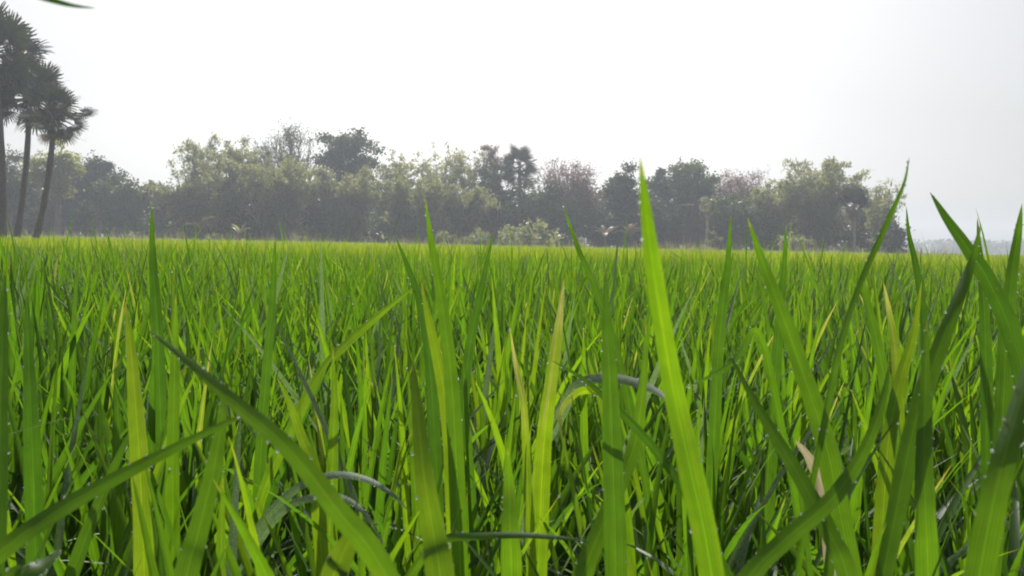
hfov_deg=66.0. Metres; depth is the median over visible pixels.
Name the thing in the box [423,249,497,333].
rice plant
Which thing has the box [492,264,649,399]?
rice plant
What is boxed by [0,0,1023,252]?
sky
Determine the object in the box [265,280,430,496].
rice plant
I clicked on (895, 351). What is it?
rice plant
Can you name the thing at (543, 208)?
broadleaf tree
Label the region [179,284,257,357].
rice plant
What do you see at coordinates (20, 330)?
rice plant
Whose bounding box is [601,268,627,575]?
rice plant
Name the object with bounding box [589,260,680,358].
rice plant
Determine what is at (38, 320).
rice plant
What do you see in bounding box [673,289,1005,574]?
rice plant
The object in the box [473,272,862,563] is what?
rice plant
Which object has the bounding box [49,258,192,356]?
rice plant
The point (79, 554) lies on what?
rice plant
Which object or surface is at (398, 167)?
bamboo clump
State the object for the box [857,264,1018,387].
rice plant
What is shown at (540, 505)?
rice plant
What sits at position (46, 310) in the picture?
rice plant
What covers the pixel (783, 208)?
bamboo clump
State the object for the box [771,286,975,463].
rice plant
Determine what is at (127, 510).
rice plant
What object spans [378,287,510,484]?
rice plant
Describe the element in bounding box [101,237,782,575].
ground
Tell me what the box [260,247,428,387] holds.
rice plant
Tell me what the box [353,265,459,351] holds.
rice plant
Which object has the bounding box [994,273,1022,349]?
rice plant
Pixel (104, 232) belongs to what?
broadleaf tree
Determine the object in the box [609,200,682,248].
broadleaf tree
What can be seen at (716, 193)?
broadleaf tree
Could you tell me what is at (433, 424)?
rice plant
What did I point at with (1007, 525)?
rice plant
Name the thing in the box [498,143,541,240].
fan palm
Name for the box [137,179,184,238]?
broadleaf tree
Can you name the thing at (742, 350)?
rice plant
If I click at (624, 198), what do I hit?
broadleaf tree
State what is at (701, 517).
rice plant
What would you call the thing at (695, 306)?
rice plant
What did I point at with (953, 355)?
rice plant
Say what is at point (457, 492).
rice plant
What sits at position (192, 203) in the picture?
bamboo clump
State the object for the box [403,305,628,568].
rice plant
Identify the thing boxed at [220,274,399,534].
rice plant
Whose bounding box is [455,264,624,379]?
rice plant
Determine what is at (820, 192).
bamboo clump
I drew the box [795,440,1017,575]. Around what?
rice plant
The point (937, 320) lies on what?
rice plant
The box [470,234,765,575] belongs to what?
rice plant
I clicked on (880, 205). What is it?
bamboo clump
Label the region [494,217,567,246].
shrub
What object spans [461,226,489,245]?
shrub
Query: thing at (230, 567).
rice plant
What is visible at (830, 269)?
rice crop
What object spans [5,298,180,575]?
rice plant
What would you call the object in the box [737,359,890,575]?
rice plant
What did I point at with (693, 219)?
hut
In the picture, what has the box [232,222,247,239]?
banana plant
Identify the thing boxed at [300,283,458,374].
rice plant
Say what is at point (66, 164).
broadleaf tree
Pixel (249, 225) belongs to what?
broadleaf tree
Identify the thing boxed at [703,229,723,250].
shrub
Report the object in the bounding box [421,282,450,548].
rice plant
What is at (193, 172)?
bamboo clump
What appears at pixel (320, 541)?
rice plant
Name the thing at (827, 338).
rice plant
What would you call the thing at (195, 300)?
rice plant
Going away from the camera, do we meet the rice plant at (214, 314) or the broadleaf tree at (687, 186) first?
the rice plant at (214, 314)
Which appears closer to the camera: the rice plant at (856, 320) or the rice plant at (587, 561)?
the rice plant at (587, 561)
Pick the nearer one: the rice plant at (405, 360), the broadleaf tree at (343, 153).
the rice plant at (405, 360)
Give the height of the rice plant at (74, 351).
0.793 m
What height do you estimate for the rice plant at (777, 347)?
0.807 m
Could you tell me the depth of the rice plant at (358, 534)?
0.33 m
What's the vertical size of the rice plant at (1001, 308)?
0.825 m
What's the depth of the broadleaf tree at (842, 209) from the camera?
98.30 m
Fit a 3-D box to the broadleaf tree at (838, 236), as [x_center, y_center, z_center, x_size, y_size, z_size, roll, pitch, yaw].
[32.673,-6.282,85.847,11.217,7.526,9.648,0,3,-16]
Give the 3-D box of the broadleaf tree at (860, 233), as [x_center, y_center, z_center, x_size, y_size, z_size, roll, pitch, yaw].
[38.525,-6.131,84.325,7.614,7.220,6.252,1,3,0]
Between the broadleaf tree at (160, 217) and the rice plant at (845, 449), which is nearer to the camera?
the rice plant at (845, 449)
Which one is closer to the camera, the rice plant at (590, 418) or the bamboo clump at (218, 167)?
the rice plant at (590, 418)
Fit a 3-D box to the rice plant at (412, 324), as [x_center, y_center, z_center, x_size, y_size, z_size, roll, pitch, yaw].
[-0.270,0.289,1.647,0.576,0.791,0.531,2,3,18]
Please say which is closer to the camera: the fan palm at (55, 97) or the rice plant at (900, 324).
the rice plant at (900, 324)
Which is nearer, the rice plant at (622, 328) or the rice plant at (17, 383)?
the rice plant at (17, 383)
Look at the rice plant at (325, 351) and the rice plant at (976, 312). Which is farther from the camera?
the rice plant at (976, 312)
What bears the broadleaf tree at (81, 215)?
on the terrain
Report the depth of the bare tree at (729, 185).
86.75 m
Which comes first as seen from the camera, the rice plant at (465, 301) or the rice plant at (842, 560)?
the rice plant at (842, 560)
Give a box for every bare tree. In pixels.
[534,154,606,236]
[705,164,770,250]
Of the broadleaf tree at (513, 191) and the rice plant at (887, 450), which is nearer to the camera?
the rice plant at (887, 450)
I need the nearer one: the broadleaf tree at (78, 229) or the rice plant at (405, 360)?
the rice plant at (405, 360)
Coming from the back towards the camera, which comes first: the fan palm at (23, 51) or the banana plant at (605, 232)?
the banana plant at (605, 232)
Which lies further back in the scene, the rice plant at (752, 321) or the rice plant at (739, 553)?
the rice plant at (752, 321)
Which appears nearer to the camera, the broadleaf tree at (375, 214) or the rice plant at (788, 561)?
the rice plant at (788, 561)
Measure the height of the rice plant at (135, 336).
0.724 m
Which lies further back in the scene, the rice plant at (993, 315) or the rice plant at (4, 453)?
the rice plant at (993, 315)
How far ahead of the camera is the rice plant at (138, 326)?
2.02 m
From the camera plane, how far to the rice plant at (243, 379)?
1.69 m
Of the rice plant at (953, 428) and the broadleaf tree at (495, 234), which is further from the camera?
the broadleaf tree at (495, 234)
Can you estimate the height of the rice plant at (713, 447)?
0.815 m
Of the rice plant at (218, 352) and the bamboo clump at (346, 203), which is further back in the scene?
the bamboo clump at (346, 203)
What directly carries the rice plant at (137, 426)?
on the ground
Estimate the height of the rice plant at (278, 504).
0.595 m
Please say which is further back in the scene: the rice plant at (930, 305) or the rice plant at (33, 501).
the rice plant at (930, 305)
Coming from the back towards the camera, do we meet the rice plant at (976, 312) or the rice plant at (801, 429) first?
the rice plant at (976, 312)
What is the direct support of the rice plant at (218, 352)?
on the ground
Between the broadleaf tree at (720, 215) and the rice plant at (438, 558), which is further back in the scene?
the broadleaf tree at (720, 215)
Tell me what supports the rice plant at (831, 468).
on the ground
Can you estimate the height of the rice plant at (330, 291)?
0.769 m
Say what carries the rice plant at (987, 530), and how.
on the ground
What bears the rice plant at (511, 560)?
on the ground
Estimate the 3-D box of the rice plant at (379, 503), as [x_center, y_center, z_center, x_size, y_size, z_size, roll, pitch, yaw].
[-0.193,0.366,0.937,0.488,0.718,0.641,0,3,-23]
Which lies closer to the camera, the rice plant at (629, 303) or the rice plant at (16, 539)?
the rice plant at (16, 539)
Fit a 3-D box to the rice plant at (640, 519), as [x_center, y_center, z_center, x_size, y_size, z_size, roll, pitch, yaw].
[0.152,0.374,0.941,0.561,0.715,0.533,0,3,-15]
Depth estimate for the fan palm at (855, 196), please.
73.80 m
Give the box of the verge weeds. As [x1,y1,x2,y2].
[7,226,985,255]
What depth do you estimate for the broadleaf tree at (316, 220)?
85.62 m
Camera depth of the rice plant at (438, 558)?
0.38 m
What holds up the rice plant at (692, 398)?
on the ground
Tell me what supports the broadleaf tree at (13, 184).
on the terrain
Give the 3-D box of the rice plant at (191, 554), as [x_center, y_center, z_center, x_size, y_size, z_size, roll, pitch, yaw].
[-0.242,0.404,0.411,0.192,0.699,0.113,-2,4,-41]
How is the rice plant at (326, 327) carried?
on the ground
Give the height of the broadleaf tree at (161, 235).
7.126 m
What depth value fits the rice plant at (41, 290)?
1.64 m
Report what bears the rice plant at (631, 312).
on the ground
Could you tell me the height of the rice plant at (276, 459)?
0.739 m
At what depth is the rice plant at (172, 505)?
0.70 m
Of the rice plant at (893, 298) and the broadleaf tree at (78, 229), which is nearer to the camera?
the rice plant at (893, 298)
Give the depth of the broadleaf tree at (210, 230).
95.67 m
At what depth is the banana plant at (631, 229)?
77.89 m
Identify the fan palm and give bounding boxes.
[0,1,54,236]
[0,59,80,237]
[17,81,97,238]
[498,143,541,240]
[836,184,870,251]
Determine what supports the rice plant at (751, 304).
on the ground
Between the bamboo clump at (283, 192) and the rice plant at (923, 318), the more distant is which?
the bamboo clump at (283, 192)
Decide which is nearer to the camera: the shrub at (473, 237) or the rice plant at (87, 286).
the rice plant at (87, 286)
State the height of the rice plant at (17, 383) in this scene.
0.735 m
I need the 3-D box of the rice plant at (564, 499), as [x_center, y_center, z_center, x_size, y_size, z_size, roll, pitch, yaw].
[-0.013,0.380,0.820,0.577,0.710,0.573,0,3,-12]
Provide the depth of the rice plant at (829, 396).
0.46 m
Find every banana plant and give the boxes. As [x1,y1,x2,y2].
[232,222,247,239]
[376,231,387,242]
[595,225,617,246]
[615,222,641,247]
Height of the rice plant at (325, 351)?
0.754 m
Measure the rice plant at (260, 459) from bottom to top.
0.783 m
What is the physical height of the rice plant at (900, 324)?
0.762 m
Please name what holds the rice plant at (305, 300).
on the ground
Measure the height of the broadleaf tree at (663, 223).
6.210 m
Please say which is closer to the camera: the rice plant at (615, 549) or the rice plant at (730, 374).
the rice plant at (615, 549)
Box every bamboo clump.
[142,171,246,238]
[166,144,214,225]
[180,131,274,239]
[225,152,338,240]
[307,165,390,242]
[367,170,459,244]
[375,148,422,242]
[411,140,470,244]
[434,182,500,244]
[446,148,486,194]
[747,181,805,250]
[762,155,873,251]
[860,177,906,252]
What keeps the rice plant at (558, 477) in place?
on the ground
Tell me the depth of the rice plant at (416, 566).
0.46 m
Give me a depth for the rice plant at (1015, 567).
0.72 m
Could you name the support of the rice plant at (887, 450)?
on the ground
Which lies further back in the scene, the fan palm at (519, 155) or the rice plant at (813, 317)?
the fan palm at (519, 155)
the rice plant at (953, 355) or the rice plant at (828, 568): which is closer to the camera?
the rice plant at (828, 568)
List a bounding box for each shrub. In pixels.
[204,231,228,240]
[435,229,456,244]
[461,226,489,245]
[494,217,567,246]
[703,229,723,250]
[777,231,814,252]
[883,222,907,253]
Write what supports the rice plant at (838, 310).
on the ground
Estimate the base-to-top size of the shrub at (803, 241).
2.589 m
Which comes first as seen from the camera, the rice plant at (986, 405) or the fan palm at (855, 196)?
the rice plant at (986, 405)
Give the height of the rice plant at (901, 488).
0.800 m
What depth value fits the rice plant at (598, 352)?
2.04 m
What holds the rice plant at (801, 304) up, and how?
on the ground
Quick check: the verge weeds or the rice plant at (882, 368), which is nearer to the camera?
the rice plant at (882, 368)
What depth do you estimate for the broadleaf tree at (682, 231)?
92.62 m
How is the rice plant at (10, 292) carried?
on the ground
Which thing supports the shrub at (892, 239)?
on the terrain
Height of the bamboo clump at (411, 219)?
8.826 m
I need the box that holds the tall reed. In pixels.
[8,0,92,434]
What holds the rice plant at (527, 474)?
on the ground
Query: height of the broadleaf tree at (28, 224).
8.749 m
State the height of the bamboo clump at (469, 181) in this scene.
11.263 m
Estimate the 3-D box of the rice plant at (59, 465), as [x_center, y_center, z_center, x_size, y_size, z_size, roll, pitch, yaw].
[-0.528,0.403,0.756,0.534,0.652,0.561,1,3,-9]
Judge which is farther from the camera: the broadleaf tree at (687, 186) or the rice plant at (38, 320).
the broadleaf tree at (687, 186)
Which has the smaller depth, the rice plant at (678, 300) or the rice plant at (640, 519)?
the rice plant at (640, 519)
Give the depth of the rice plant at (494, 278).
2.18 m
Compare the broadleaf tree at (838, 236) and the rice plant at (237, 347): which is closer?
the rice plant at (237, 347)
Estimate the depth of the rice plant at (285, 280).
2.56 m
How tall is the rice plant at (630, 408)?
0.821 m
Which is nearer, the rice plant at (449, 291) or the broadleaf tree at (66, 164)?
the rice plant at (449, 291)
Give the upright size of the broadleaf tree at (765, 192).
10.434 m
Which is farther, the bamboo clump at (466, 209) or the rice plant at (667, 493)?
the bamboo clump at (466, 209)
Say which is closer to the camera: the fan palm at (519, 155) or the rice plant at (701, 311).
the rice plant at (701, 311)
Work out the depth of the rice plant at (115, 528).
0.78 m
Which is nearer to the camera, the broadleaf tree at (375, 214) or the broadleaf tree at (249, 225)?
the broadleaf tree at (249, 225)
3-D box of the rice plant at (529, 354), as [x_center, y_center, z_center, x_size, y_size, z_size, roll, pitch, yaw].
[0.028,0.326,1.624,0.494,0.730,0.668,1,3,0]
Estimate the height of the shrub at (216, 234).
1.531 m
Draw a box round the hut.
[679,198,723,249]
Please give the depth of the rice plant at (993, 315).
1.65 m
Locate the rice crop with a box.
[0,207,1023,536]
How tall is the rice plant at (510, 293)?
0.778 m
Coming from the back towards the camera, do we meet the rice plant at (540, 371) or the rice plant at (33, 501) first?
the rice plant at (540, 371)
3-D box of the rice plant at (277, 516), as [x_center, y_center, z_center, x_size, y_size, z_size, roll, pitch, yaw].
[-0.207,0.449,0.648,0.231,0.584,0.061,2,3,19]
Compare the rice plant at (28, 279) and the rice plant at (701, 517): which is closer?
the rice plant at (701, 517)
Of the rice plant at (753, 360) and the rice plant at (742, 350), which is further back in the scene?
the rice plant at (753, 360)
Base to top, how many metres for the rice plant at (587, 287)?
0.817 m
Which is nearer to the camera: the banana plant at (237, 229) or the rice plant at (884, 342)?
the rice plant at (884, 342)
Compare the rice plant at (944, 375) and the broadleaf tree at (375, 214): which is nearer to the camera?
the rice plant at (944, 375)
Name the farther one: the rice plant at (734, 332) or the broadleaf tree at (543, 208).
the broadleaf tree at (543, 208)
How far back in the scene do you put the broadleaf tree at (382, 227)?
87.67 m
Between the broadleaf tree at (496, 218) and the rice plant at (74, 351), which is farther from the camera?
the broadleaf tree at (496, 218)
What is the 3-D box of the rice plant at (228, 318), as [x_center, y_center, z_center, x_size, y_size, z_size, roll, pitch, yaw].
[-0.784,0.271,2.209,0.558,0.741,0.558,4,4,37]
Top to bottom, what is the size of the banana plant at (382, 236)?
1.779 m
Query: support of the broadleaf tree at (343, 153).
on the terrain
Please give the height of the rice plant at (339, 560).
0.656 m
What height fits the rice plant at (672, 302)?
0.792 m
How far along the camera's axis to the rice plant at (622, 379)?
0.71 m
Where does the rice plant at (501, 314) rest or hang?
on the ground
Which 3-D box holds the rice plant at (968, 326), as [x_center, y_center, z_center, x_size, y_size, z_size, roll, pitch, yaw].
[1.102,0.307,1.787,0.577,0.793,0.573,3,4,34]
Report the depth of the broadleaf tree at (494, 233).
97.29 m
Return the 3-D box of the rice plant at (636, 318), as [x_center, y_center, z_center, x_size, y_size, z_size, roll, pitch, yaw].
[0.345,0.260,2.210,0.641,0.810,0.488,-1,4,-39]
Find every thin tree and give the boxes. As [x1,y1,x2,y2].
[476,140,503,243]
[699,195,716,249]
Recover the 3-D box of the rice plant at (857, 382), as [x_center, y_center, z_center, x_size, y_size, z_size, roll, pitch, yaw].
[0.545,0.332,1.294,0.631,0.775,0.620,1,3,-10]
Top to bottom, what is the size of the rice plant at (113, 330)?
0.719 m
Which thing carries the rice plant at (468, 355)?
on the ground
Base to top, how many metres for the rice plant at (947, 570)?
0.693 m
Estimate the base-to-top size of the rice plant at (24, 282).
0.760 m
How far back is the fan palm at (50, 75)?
43.82 m
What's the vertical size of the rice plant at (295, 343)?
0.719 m
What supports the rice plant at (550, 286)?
on the ground
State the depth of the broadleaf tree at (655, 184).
87.23 m
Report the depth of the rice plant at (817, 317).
2.47 m
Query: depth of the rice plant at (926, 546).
0.45 m
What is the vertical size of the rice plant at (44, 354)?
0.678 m
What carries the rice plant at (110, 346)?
on the ground
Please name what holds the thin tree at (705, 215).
on the terrain
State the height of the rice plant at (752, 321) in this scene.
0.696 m
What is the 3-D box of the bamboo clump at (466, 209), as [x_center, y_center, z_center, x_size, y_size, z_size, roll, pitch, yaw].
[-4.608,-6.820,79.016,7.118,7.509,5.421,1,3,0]
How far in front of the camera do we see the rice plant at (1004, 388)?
0.58 m
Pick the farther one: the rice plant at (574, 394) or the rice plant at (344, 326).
the rice plant at (344, 326)
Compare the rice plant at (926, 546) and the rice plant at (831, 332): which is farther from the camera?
the rice plant at (831, 332)
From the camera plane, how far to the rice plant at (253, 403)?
1.29 m
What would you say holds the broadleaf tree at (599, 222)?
on the terrain
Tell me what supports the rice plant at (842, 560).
on the ground
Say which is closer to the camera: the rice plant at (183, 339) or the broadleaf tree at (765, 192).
the rice plant at (183, 339)
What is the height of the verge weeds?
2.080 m
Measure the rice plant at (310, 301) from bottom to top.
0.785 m
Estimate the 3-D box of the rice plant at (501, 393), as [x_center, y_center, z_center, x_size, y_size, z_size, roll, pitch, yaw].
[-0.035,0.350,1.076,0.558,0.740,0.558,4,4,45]
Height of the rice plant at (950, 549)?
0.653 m
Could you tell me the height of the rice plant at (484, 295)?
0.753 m
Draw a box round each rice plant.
[0,236,151,542]
[0,239,263,571]
[0,243,81,341]
[0,270,99,346]
[0,271,148,444]
[0,271,157,575]
[0,416,240,563]
[1,255,134,446]
[1,258,131,569]
[1,549,60,575]
[5,268,337,575]
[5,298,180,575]
[5,359,251,567]
[7,334,309,575]
[7,432,228,575]
[8,232,285,575]
[8,240,80,330]
[8,259,339,536]
[8,364,181,546]
[9,274,441,575]
[16,273,242,547]
[16,375,597,575]
[17,264,192,440]
[17,306,79,357]
[21,271,189,484]
[22,294,45,575]
[40,246,233,373]
[44,266,216,500]
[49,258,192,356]
[56,247,220,362]
[60,283,418,570]
[64,239,357,537]
[64,260,268,519]
[64,275,424,573]
[108,269,574,575]
[114,259,251,506]
[124,303,154,575]
[128,268,297,392]
[132,419,561,575]
[141,235,414,573]
[148,329,399,575]
[149,205,311,564]
[164,241,319,364]
[165,263,357,575]
[165,297,180,574]
[174,381,226,575]
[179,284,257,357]
[181,291,377,534]
[183,256,291,393]
[192,458,408,561]
[197,298,534,575]
[200,252,319,329]
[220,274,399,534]
[222,251,579,575]
[223,245,370,360]
[227,281,392,362]
[233,271,400,543]
[239,494,388,575]
[246,318,682,575]
[252,240,421,575]
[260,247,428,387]
[264,246,404,350]
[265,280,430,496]
[277,378,553,575]
[278,307,524,525]
[284,242,496,438]
[294,285,755,575]
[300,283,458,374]
[308,247,447,359]
[309,240,538,523]
[310,281,764,575]
[320,516,359,575]
[326,349,338,554]
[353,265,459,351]
[354,256,520,401]
[355,272,675,549]
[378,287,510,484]
[389,237,544,407]
[395,237,577,531]
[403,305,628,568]
[405,531,593,575]
[406,257,549,366]
[411,360,454,575]
[412,281,639,489]
[420,248,658,444]
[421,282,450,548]
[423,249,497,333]
[425,199,468,575]
[452,157,724,575]
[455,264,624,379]
[459,234,565,575]
[462,246,567,336]
[465,326,1023,575]
[469,268,738,493]
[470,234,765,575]
[472,299,952,575]
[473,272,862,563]
[480,252,638,470]
[482,387,964,575]
[484,269,911,575]
[485,276,568,344]
[491,250,600,334]
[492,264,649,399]
[497,244,640,444]
[500,448,521,575]
[509,328,531,575]
[517,284,785,575]
[520,373,664,543]
[528,280,564,575]
[531,285,663,553]
[543,386,636,575]
[546,160,908,575]
[553,361,913,575]
[562,205,657,575]
[572,320,646,575]
[577,253,946,574]
[577,324,813,559]
[578,248,759,558]
[580,247,749,382]
[585,290,709,353]
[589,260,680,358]
[600,283,767,432]
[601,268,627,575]
[615,257,759,382]
[625,287,862,574]
[627,219,862,575]
[633,380,1023,575]
[636,253,734,373]
[640,328,805,575]
[642,283,820,551]
[645,280,953,575]
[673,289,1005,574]
[679,275,829,472]
[679,286,794,382]
[690,305,1023,575]
[704,255,804,365]
[706,216,764,562]
[719,258,908,544]
[726,262,1022,568]
[727,349,857,575]
[736,269,884,360]
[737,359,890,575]
[739,275,1023,571]
[756,423,1008,575]
[763,227,787,575]
[766,280,873,469]
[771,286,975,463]
[772,364,1022,575]
[778,290,1023,571]
[784,269,942,556]
[793,261,960,467]
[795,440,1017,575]
[803,303,961,407]
[812,207,1023,561]
[825,265,974,530]
[834,262,968,345]
[834,287,1023,525]
[843,264,1023,550]
[857,258,980,575]
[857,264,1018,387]
[859,249,1023,541]
[859,270,994,348]
[859,282,1021,400]
[871,282,980,575]
[874,224,981,575]
[881,263,1020,400]
[883,282,904,438]
[908,292,1023,451]
[913,321,938,575]
[930,192,1023,575]
[943,420,1023,572]
[962,251,1020,398]
[963,364,1023,575]
[977,218,993,489]
[991,205,1023,575]
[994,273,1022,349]
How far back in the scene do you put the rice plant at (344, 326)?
1.43 m
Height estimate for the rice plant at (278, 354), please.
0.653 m
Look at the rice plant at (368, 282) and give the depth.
2.42 m
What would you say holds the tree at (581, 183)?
on the terrain
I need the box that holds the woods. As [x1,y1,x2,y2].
[829,237,1023,254]
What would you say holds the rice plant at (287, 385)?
on the ground
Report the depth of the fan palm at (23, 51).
41.89 m
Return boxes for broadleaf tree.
[5,144,42,233]
[11,188,62,236]
[16,139,87,236]
[24,184,119,236]
[29,204,102,236]
[69,150,132,236]
[88,173,159,237]
[92,218,134,237]
[132,214,209,238]
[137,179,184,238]
[204,218,215,239]
[208,185,272,240]
[239,117,328,239]
[296,188,361,242]
[302,126,391,185]
[358,204,451,244]
[360,180,391,243]
[433,189,513,244]
[470,159,510,243]
[478,201,534,244]
[490,175,546,244]
[508,177,600,246]
[564,183,613,247]
[577,185,637,247]
[596,157,659,248]
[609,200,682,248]
[618,197,686,247]
[638,167,677,247]
[659,156,722,246]
[670,176,738,250]
[673,187,747,249]
[695,190,781,249]
[741,184,810,251]
[762,197,857,251]
[833,208,858,249]
[839,207,915,253]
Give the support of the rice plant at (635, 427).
on the ground
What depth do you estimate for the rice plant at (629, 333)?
1.65 m
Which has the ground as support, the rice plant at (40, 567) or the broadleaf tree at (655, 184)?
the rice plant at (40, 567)
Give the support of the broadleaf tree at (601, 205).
on the terrain
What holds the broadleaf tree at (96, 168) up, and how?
on the terrain
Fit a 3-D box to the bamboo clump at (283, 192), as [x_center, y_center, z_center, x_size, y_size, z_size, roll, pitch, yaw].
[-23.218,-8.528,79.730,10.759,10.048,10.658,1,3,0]
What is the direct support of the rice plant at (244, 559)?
on the ground
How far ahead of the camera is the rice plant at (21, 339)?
1.85 m
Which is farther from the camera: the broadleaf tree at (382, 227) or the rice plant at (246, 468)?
the broadleaf tree at (382, 227)
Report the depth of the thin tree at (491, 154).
89.28 m
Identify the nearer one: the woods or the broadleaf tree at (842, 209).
the broadleaf tree at (842, 209)
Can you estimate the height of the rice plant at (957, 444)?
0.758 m
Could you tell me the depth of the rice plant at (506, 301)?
2.53 m
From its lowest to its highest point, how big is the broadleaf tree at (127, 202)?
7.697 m
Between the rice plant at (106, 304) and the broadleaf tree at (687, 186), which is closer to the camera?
the rice plant at (106, 304)
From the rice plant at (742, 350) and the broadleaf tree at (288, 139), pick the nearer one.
the rice plant at (742, 350)

